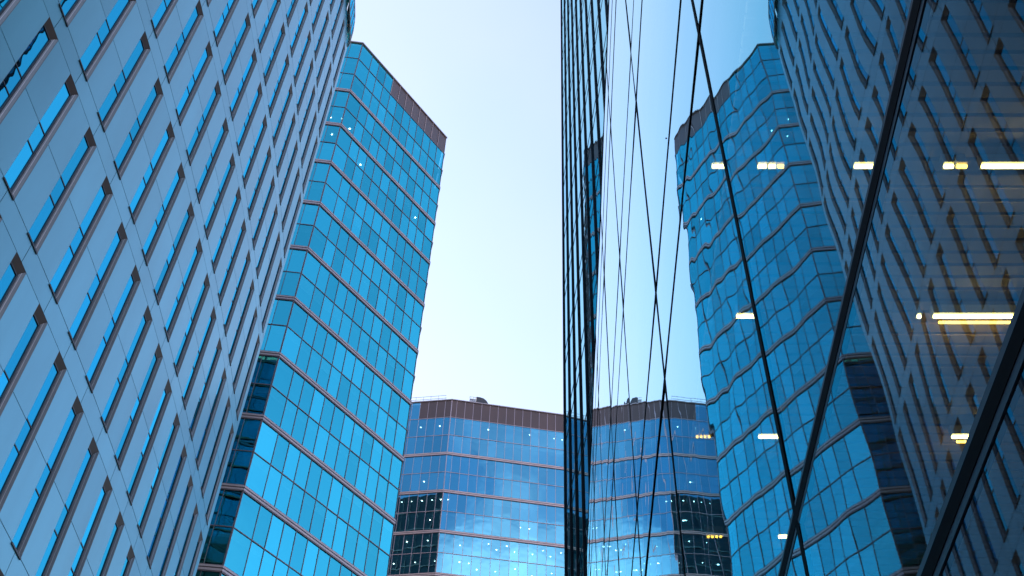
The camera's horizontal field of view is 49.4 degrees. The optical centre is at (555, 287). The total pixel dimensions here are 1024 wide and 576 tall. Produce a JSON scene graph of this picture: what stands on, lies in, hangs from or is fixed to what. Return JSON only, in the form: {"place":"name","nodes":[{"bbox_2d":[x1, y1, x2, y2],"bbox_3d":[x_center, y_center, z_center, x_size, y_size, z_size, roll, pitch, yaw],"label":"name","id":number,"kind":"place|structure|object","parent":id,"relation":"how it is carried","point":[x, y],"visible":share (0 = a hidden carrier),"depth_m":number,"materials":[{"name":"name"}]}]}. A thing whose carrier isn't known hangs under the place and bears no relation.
{"place":"outdoors","nodes":[
{"label":"outdoors","id":0,"kind":"place"},
{"bbox_2d":[195,41,447,575],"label":"glass tower","id":1,"kind":"structure","parent":0,"point":[310,485],"depth_m":104.99,"materials":[{"name":"glass"}]},
{"bbox_2d":[223,529,250,575],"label":"window pane","id":2,"kind":"structure","parent":1,"relation":"in","point":[239,546],"depth_m":82.44,"materials":[{"name":"blue glass"}]},
{"bbox_2d":[235,492,259,538],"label":"window pane","id":3,"kind":"structure","parent":1,"relation":"in","point":[247,515],"depth_m":84.99,"materials":[{"name":"blue glass"}]},
{"bbox_2d":[244,541,263,575],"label":"window pane","id":4,"kind":"structure","parent":1,"relation":"in","point":[256,552],"depth_m":83.52,"materials":[{"name":"blue glass"}]},
{"bbox_2d":[246,453,269,496],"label":"window pane","id":5,"kind":"structure","parent":1,"relation":"in","point":[259,469],"depth_m":87.99,"materials":[{"name":"blue glass"}]},
{"bbox_2d":[248,384,269,409],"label":"window pane","id":6,"kind":"structure","parent":1,"relation":"in","point":[258,399],"depth_m":93.13,"materials":[{"name":"blue glass"}]},
{"bbox_2d":[253,505,272,546],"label":"window pane","id":7,"kind":"structure","parent":1,"relation":"in","point":[264,518],"depth_m":85.89,"materials":[{"name":"blue glass"}]},
{"bbox_2d":[253,422,277,463],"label":"window pane","id":8,"kind":"structure","parent":1,"relation":"in","point":[267,438],"depth_m":90.56,"materials":[{"name":"blue glass"}]},
{"bbox_2d":[259,550,275,575],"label":"window pane","id":9,"kind":"structure","parent":1,"relation":"in","point":[268,562],"depth_m":84.56,"materials":[{"name":"blue glass"}]},
{"bbox_2d":[265,514,283,556],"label":"window pane","id":10,"kind":"structure","parent":1,"relation":"in","point":[276,528],"depth_m":86.62,"materials":[{"name":"blue glass"}]},
{"bbox_2d":[264,387,286,426],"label":"window pane","id":11,"kind":"structure","parent":1,"relation":"in","point":[276,403],"depth_m":93.55,"materials":[{"name":"blue glass"}]},
{"bbox_2d":[273,559,287,575],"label":"window pane","id":12,"kind":"structure","parent":1,"relation":"in","point":[281,569],"depth_m":85.58,"materials":[{"name":"blue glass"}]},
{"bbox_2d":[272,358,293,396],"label":"window pane","id":13,"kind":"structure","parent":1,"relation":"in","point":[284,373],"depth_m":96.12,"materials":[{"name":"blue glass"}]},
{"bbox_2d":[347,0,562,413],"label":"sky","id":14,"kind":"structure","parent":0,"point":[487,73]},
{"label":"ground","id":15,"kind":"structure","parent":0,"visible":0},
{"bbox_2d":[0,0,354,575],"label":"office tower","id":16,"kind":"structure","parent":15,"relation":"on","point":[157,159],"depth_m":46.45,"materials":[{"name":"grey metal"}]},
{"bbox_2d":[0,0,20,25],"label":"window","id":17,"kind":"structure","parent":16,"relation":"in","point":[6,6],"depth_m":35.76,"materials":[{"name":"glass"}]},
{"bbox_2d":[0,252,25,319],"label":"window","id":18,"kind":"structure","parent":16,"relation":"in","point":[14,274],"depth_m":35.58,"materials":[{"name":"blue glass"}]},
{"bbox_2d":[0,303,47,415],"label":"window","id":19,"kind":"structure","parent":16,"relation":"in","point":[35,328],"depth_m":36.21,"materials":[{"name":"blue glass"}]},
{"bbox_2d":[0,17,58,123],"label":"window","id":20,"kind":"structure","parent":16,"relation":"in","point":[25,68],"depth_m":36.96,"materials":[{"name":"blue glass"}]},
{"bbox_2d":[0,351,66,511],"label":"window","id":21,"kind":"structure","parent":16,"relation":"in","point":[14,462],"depth_m":36.80,"materials":[{"name":"blue glass"}]},
{"bbox_2d":[3,73,78,200],"bbox_3d":[-17.475,-5.255,37.799,0.230,6.485,0.951,-2,-49,1],"label":"window","id":22,"kind":"structure","parent":16,"relation":"in","point":[38,141],"depth_m":37.77,"materials":[{"name":"blue glass"}]},
{"bbox_2d":[11,396,83,559],"bbox_3d":[-17.359,6.310,38.032,0.230,6.485,0.951,0,-49,0],"label":"window","id":23,"kind":"structure","parent":16,"relation":"in","point":[27,524],"depth_m":38.01,"materials":[{"name":"blue glass"}]},
{"bbox_2d":[27,126,96,254],"bbox_3d":[-17.409,-3.576,39.255,0.230,6.485,0.951,-1,-49,1],"label":"window","id":24,"kind":"structure","parent":16,"relation":"in","point":[46,218],"depth_m":39.24,"materials":[{"name":"blue glass"}]},
{"bbox_2d":[35,437,98,575],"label":"window","id":25,"kind":"structure","parent":16,"relation":"in","point":[46,565],"depth_m":39.76,"materials":[{"name":"blue glass"}]},
{"bbox_2d":[59,0,85,26],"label":"window","id":26,"kind":"structure","parent":16,"relation":"in","point":[69,8],"depth_m":40.24,"materials":[{"name":"blue glass"}]},
{"bbox_2d":[49,175,112,303],"bbox_3d":[-17.367,-1.896,40.711,0.230,6.485,0.951,-1,-49,0],"label":"window","id":27,"kind":"structure","parent":16,"relation":"in","point":[63,274],"depth_m":40.70,"materials":[{"name":"blue glass"}]},
{"bbox_2d":[68,475,112,575],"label":"window","id":28,"kind":"structure","parent":16,"relation":"in","point":[94,522],"depth_m":41.90,"materials":[{"name":"blue glass"}]},
{"bbox_2d":[68,222,127,350],"bbox_3d":[-17.350,-0.217,42.167,0.230,6.485,0.951,0,-49,0],"label":"window","id":29,"kind":"structure","parent":16,"relation":"in","point":[80,323],"depth_m":42.17,"materials":[{"name":"blue glass"}]},
{"bbox_2d":[79,0,135,81],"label":"window","id":30,"kind":"structure","parent":16,"relation":"in","point":[112,24],"depth_m":43.17,"materials":[{"name":"blue glass"}]},
{"bbox_2d":[96,511,124,575],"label":"window","id":31,"kind":"structure","parent":16,"relation":"in","point":[108,555],"depth_m":44.01,"materials":[{"name":"blue glass"}]},
{"bbox_2d":[85,264,140,392],"bbox_3d":[-17.359,1.463,43.623,0.230,6.485,0.951,0,-49,0],"label":"window","id":32,"kind":"structure","parent":16,"relation":"in","point":[100,358],"depth_m":43.66,"materials":[{"name":"blue glass"}]},
{"bbox_2d":[98,31,150,132],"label":"window","id":33,"kind":"structure","parent":16,"relation":"in","point":[121,86],"depth_m":44.87,"materials":[{"name":"blue glass"}]},
{"bbox_2d":[101,305,152,432],"bbox_3d":[-17.394,3.142,45.079,0.230,6.485,0.951,1,-49,-1],"label":"window","id":34,"kind":"structure","parent":16,"relation":"in","point":[116,394],"depth_m":45.13,"materials":[{"name":"blue glass"}]},
{"bbox_2d":[114,77,162,179],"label":"window","id":35,"kind":"structure","parent":16,"relation":"in","point":[140,125],"depth_m":46.35,"materials":[{"name":"blue glass"}]},
{"bbox_2d":[115,343,162,470],"bbox_3d":[-17.456,4.822,46.535,0.230,6.485,0.951,1,-49,-1],"label":"window","id":36,"kind":"structure","parent":16,"relation":"in","point":[124,444],"depth_m":46.60,"materials":[{"name":"blue glass"}]},
{"bbox_2d":[127,378,171,505],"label":"window","id":37,"kind":"structure","parent":16,"relation":"in","point":[141,464],"depth_m":48.09,"materials":[{"name":"blue glass"}]},
{"bbox_2d":[129,121,174,224],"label":"window","id":38,"kind":"structure","parent":16,"relation":"in","point":[137,203],"depth_m":47.81,"materials":[{"name":"blue glass"}]},
{"bbox_2d":[138,413,179,538],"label":"window","id":39,"kind":"structure","parent":16,"relation":"in","point":[165,456],"depth_m":49.54,"materials":[{"name":"blue glass"}]},
{"bbox_2d":[142,162,184,265],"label":"window","id":40,"kind":"structure","parent":16,"relation":"in","point":[158,226],"depth_m":49.28,"materials":[{"name":"blue glass"}]},
{"bbox_2d":[151,0,177,38],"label":"window","id":41,"kind":"structure","parent":16,"relation":"in","point":[166,7],"depth_m":49.29,"materials":[{"name":"blue glass"}]},
{"bbox_2d":[147,444,186,568],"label":"window","id":42,"kind":"structure","parent":16,"relation":"in","point":[159,530],"depth_m":51.01,"materials":[{"name":"blue glass"}]},
{"bbox_2d":[154,202,194,304],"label":"window","id":43,"kind":"structure","parent":16,"relation":"in","point":[164,277],"depth_m":50.78,"materials":[{"name":"blue glass"}]},
{"bbox_2d":[159,475,192,575],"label":"window","id":44,"kind":"structure","parent":16,"relation":"in","point":[165,564],"depth_m":52.89,"materials":[{"name":"blue glass"}]},
{"bbox_2d":[164,0,203,83],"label":"window","id":45,"kind":"structure","parent":16,"relation":"in","point":[196,17],"depth_m":51.96,"materials":[{"name":"blue glass"}]},
{"bbox_2d":[165,238,202,341],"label":"window","id":46,"kind":"structure","parent":16,"relation":"in","point":[172,319],"depth_m":52.26,"materials":[{"name":"blue glass"}]},
{"bbox_2d":[174,502,198,575],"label":"window","id":47,"kind":"structure","parent":16,"relation":"in","point":[195,514],"depth_m":55.00,"materials":[{"name":"blue glass"}]},
{"bbox_2d":[174,273,209,376],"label":"window","id":48,"kind":"structure","parent":16,"relation":"in","point":[194,318],"depth_m":53.71,"materials":[{"name":"blue glass"}]},
{"bbox_2d":[176,41,212,125],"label":"window","id":49,"kind":"structure","parent":16,"relation":"in","point":[194,83],"depth_m":53.46,"materials":[{"name":"blue glass"}]},
{"bbox_2d":[188,531,202,575],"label":"window","id":50,"kind":"structure","parent":16,"relation":"in","point":[200,540],"depth_m":57.09,"materials":[{"name":"grey glass"}]},
{"bbox_2d":[182,307,216,409],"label":"window","id":51,"kind":"structure","parent":16,"relation":"in","point":[197,363],"depth_m":55.19,"materials":[{"name":"blue glass"}]},
{"bbox_2d":[186,81,220,165],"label":"window","id":52,"kind":"structure","parent":16,"relation":"in","point":[198,135],"depth_m":54.94,"materials":[{"name":"blue glass"}]},
{"bbox_2d":[189,338,221,440],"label":"window","id":53,"kind":"structure","parent":16,"relation":"in","point":[198,411],"depth_m":56.63,"materials":[{"name":"blue glass"}]},
{"bbox_2d":[196,368,226,470],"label":"window","id":54,"kind":"structure","parent":16,"relation":"in","point":[223,379],"depth_m":58.12,"materials":[{"name":"blue glass"}]},
{"bbox_2d":[196,118,228,203],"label":"window","id":55,"kind":"structure","parent":16,"relation":"in","point":[215,152],"depth_m":56.40,"materials":[{"name":"blue glass"}]},
{"bbox_2d":[201,397,230,498],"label":"window","id":56,"kind":"structure","parent":16,"relation":"in","point":[215,448],"depth_m":59.58,"materials":[{"name":"blue glass"}]},
{"bbox_2d":[204,153,234,239],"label":"window","id":57,"kind":"structure","parent":16,"relation":"in","point":[208,225],"depth_m":57.88,"materials":[{"name":"blue glass"}]},
{"bbox_2d":[206,423,233,524],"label":"window","id":58,"kind":"structure","parent":16,"relation":"in","point":[218,478],"depth_m":61.10,"materials":[{"name":"blue glass"}]},
{"bbox_2d":[214,0,238,46],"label":"window","id":59,"kind":"structure","parent":16,"relation":"in","point":[223,22],"depth_m":58.39,"materials":[{"name":"blue glass"}]},
{"bbox_2d":[212,187,240,273],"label":"window","id":60,"kind":"structure","parent":16,"relation":"in","point":[227,227],"depth_m":59.34,"materials":[{"name":"blue glass"}]},
{"bbox_2d":[218,218,245,305],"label":"window","id":61,"kind":"structure","parent":16,"relation":"in","point":[229,270],"depth_m":60.82,"materials":[{"name":"blue glass"}]},
{"bbox_2d":[222,13,250,84],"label":"window","id":62,"kind":"structure","parent":16,"relation":"in","point":[227,69],"depth_m":60.58,"materials":[{"name":"blue glass"}]},
{"bbox_2d":[224,250,250,336],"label":"window","id":63,"kind":"structure","parent":16,"relation":"in","point":[247,261],"depth_m":62.30,"materials":[{"name":"blue glass"}]},
{"bbox_2d":[229,280,253,365],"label":"window","id":64,"kind":"structure","parent":16,"relation":"in","point":[242,319],"depth_m":63.75,"materials":[{"name":"blue glass"}]},
{"bbox_2d":[230,48,256,120],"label":"window","id":65,"kind":"structure","parent":16,"relation":"in","point":[246,77],"depth_m":62.08,"materials":[{"name":"blue glass"}]},
{"bbox_2d":[233,308,256,393],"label":"window","id":66,"kind":"structure","parent":16,"relation":"in","point":[254,319],"depth_m":65.22,"materials":[{"name":"blue glass"}]},
{"bbox_2d":[236,334,259,420],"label":"window","id":67,"kind":"structure","parent":16,"relation":"in","point":[255,351],"depth_m":66.70,"materials":[{"name":"blue glass"}]},
{"bbox_2d":[237,81,262,155],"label":"window","id":68,"kind":"structure","parent":16,"relation":"in","point":[252,111],"depth_m":63.53,"materials":[{"name":"blue glass"}]},
{"bbox_2d":[243,114,266,188],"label":"window","id":69,"kind":"structure","parent":16,"relation":"in","point":[260,136],"depth_m":64.98,"materials":[{"name":"blue glass"}]},
{"bbox_2d":[248,146,270,219],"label":"window","id":70,"kind":"structure","parent":16,"relation":"in","point":[261,177],"depth_m":66.47,"materials":[{"name":"blue glass"}]},
{"bbox_2d":[252,175,274,249],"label":"window","id":71,"kind":"structure","parent":16,"relation":"in","point":[265,207],"depth_m":67.95,"materials":[{"name":"blue glass"}]},
{"bbox_2d":[256,204,277,277],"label":"window","id":72,"kind":"structure","parent":16,"relation":"in","point":[275,214],"depth_m":69.37,"materials":[{"name":"blue glass"}]},
{"bbox_2d":[258,0,280,52],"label":"window","id":73,"kind":"structure","parent":16,"relation":"in","point":[264,33],"depth_m":67.48,"materials":[{"name":"blue glass"}]},
{"bbox_2d":[259,233,279,305],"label":"window","id":74,"kind":"structure","parent":16,"relation":"in","point":[277,243],"depth_m":70.88,"materials":[{"name":"blue glass"}]},
{"bbox_2d":[262,259,281,332],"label":"window","id":75,"kind":"structure","parent":16,"relation":"in","point":[280,264],"depth_m":72.31,"materials":[{"name":"blue glass"}]},
{"bbox_2d":[264,22,285,84],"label":"window","id":76,"kind":"structure","parent":16,"relation":"in","point":[268,69],"depth_m":69.17,"materials":[{"name":"blue glass"}]},
{"bbox_2d":[269,54,288,117],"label":"window","id":77,"kind":"structure","parent":16,"relation":"in","point":[285,67],"depth_m":70.58,"materials":[{"name":"blue glass"}]},
{"bbox_2d":[273,83,292,147],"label":"window","id":78,"kind":"structure","parent":16,"relation":"in","point":[289,96],"depth_m":72.09,"materials":[{"name":"blue glass"}]},
{"bbox_2d":[277,111,295,175],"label":"window","id":79,"kind":"structure","parent":16,"relation":"in","point":[292,124],"depth_m":73.58,"materials":[{"name":"blue glass"}]},
{"bbox_2d":[280,141,297,204],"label":"window","id":80,"kind":"structure","parent":16,"relation":"in","point":[295,150],"depth_m":75.08,"materials":[{"name":"blue glass"}]},
{"bbox_2d":[282,167,299,230],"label":"window","id":81,"kind":"structure","parent":16,"relation":"in","point":[290,200],"depth_m":76.51,"materials":[{"name":"blue glass"}]},
{"bbox_2d":[284,191,300,257],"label":"window","id":82,"kind":"structure","parent":16,"relation":"in","point":[299,199],"depth_m":77.98,"materials":[{"name":"blue glass"}]},
{"bbox_2d":[291,2,307,57],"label":"window","id":83,"kind":"structure","parent":16,"relation":"in","point":[305,12],"depth_m":76.28,"materials":[{"name":"blue glass"}]},
{"bbox_2d":[294,31,310,86],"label":"window","id":84,"kind":"structure","parent":16,"relation":"in","point":[308,40],"depth_m":77.76,"materials":[{"name":"blue glass"}]},
{"bbox_2d":[297,57,312,114],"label":"window","id":85,"kind":"structure","parent":16,"relation":"in","point":[304,88],"depth_m":79.10,"materials":[{"name":"blue glass"}]},
{"bbox_2d":[299,84,314,141],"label":"window","id":86,"kind":"structure","parent":16,"relation":"in","point":[309,106],"depth_m":80.64,"materials":[{"name":"blue glass"}]},
{"bbox_2d":[301,112,316,167],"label":"window","id":87,"kind":"structure","parent":16,"relation":"in","point":[315,118],"depth_m":82.10,"materials":[{"name":"blue glass"}]},
{"bbox_2d":[315,12,328,60],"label":"window","id":88,"kind":"structure","parent":16,"relation":"in","point":[326,21],"depth_m":84.84,"materials":[{"name":"blue glass"}]},
{"bbox_2d":[388,395,563,575],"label":"glass tower","id":89,"kind":"structure","parent":15,"relation":"on","point":[481,493],"depth_m":168.57,"materials":[{"name":"glass"}]},
{"bbox_2d":[390,555,401,574],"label":"window pane","id":90,"kind":"structure","parent":89,"relation":"in","point":[396,559],"depth_m":157.90,"materials":[{"name":"black glass"}]},
{"bbox_2d":[400,554,410,573],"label":"window pane","id":91,"kind":"structure","parent":89,"relation":"in","point":[405,562],"depth_m":157.82,"materials":[{"name":"black glass"}]},
{"bbox_2d":[409,553,420,573],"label":"window pane","id":92,"kind":"structure","parent":89,"relation":"in","point":[415,558],"depth_m":157.73,"materials":[{"name":"black glass"}]},
{"bbox_2d":[419,553,429,572],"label":"window pane","id":93,"kind":"structure","parent":89,"relation":"in","point":[424,560],"depth_m":157.63,"materials":[{"name":"black glass"}]},
{"bbox_2d":[442,553,452,573],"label":"window pane","id":94,"kind":"structure","parent":89,"relation":"in","point":[447,558],"depth_m":157.71,"materials":[{"name":"blue glass"}]},
{"bbox_2d":[444,534,453,552],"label":"window pane","id":95,"kind":"structure","parent":89,"relation":"in","point":[449,538],"depth_m":160.31,"materials":[{"name":"blue glass"}]},
{"bbox_2d":[451,554,461,574],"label":"window pane","id":96,"kind":"structure","parent":89,"relation":"in","point":[457,559],"depth_m":157.90,"materials":[{"name":"blue glass"}]},
{"bbox_2d":[453,535,463,554],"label":"window pane","id":97,"kind":"structure","parent":89,"relation":"in","point":[458,539],"depth_m":160.47,"materials":[{"name":"blue glass"}]},
{"bbox_2d":[461,555,471,575],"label":"window pane","id":98,"kind":"structure","parent":89,"relation":"in","point":[466,560],"depth_m":158.08,"materials":[{"name":"blue glass"}]},
{"bbox_2d":[463,536,472,555],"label":"window pane","id":99,"kind":"structure","parent":89,"relation":"in","point":[467,545],"depth_m":160.62,"materials":[{"name":"blue glass"}]},
{"bbox_2d":[471,557,480,575],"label":"window pane","id":100,"kind":"structure","parent":89,"relation":"in","point":[476,561],"depth_m":158.29,"materials":[{"name":"blue glass"}]},
{"bbox_2d":[472,537,481,556],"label":"window pane","id":101,"kind":"structure","parent":89,"relation":"in","point":[477,542],"depth_m":160.82,"materials":[{"name":"blue glass"}]},
{"bbox_2d":[481,538,490,557],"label":"window pane","id":102,"kind":"structure","parent":89,"relation":"in","point":[486,543],"depth_m":161.02,"materials":[{"name":"blue glass"}]},
{"bbox_2d":[519,543,527,562],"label":"window pane","id":103,"kind":"structure","parent":89,"relation":"in","point":[523,547],"depth_m":161.71,"materials":[{"name":"blue glass"}]},
{"bbox_2d":[528,544,536,563],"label":"window pane","id":104,"kind":"structure","parent":89,"relation":"in","point":[532,548],"depth_m":161.88,"materials":[{"name":"blue glass"}]},
{"bbox_2d":[537,545,545,564],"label":"window pane","id":105,"kind":"structure","parent":89,"relation":"in","point":[541,550],"depth_m":162.08,"materials":[{"name":"blue glass"}]},
{"bbox_2d":[560,0,607,575],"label":"finned tower","id":106,"kind":"structure","parent":15,"relation":"on","point":[583,41],"depth_m":44.87,"materials":[{"name":"black glass"}]},
{"bbox_2d":[586,0,1023,575],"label":"mirror building","id":107,"kind":"structure","parent":15,"relation":"on","point":[786,382],"depth_m":7.54,"materials":[{"name":"blue glass"}]},
{"bbox_2d":[850,154,874,168],"bbox_3d":[2.058,-0.838,7.424,0.153,0.108,0.060,0,-49,0],"label":"strip lamp","id":108,"kind":"object","parent":107,"relation":"attached to","point":[861,161],"visible":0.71,"depth_m":7.40,"materials":[{"name":"white"}]},
{"bbox_2d":[939,154,953,168],"bbox_3d":[2.610,-0.838,7.424,0.068,0.108,0.060,0,-49,0],"label":"strip lamp","id":109,"kind":"object","parent":107,"relation":"attached to","point":[946,161],"visible":1,"depth_m":7.41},
{"bbox_2d":[948,425,971,442],"bbox_3d":[3.350,1.208,9.198,0.188,0.108,0.096,0,-49,0],"label":"strip lamp","id":110,"kind":"object","parent":107,"relation":"attached to","point":[958,431],"visible":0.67,"depth_m":9.17,"materials":[{"name":"white"}]},
{"bbox_2d":[952,154,967,168],"bbox_3d":[2.697,-0.838,7.424,0.073,0.108,0.060,0,-49,0],"label":"strip lamp","id":111,"kind":"object","parent":107,"relation":"attached to","point":[960,161],"visible":0.96,"depth_m":7.40,"materials":[{"name":"yellow"}]},
{"bbox_2d":[929,305,1016,323],"bbox_3d":[3.135,0.196,8.320,0.658,0.108,0.096,0,-49,0],"label":"strip lamp","id":112,"kind":"object","parent":107,"relation":"attached to","point":[971,311],"visible":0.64,"depth_m":8.29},
{"bbox_2d":[976,154,1023,168],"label":"strip lamp","id":113,"kind":"object","parent":107,"relation":"attached to","point":[999,161],"visible":1,"depth_m":7.40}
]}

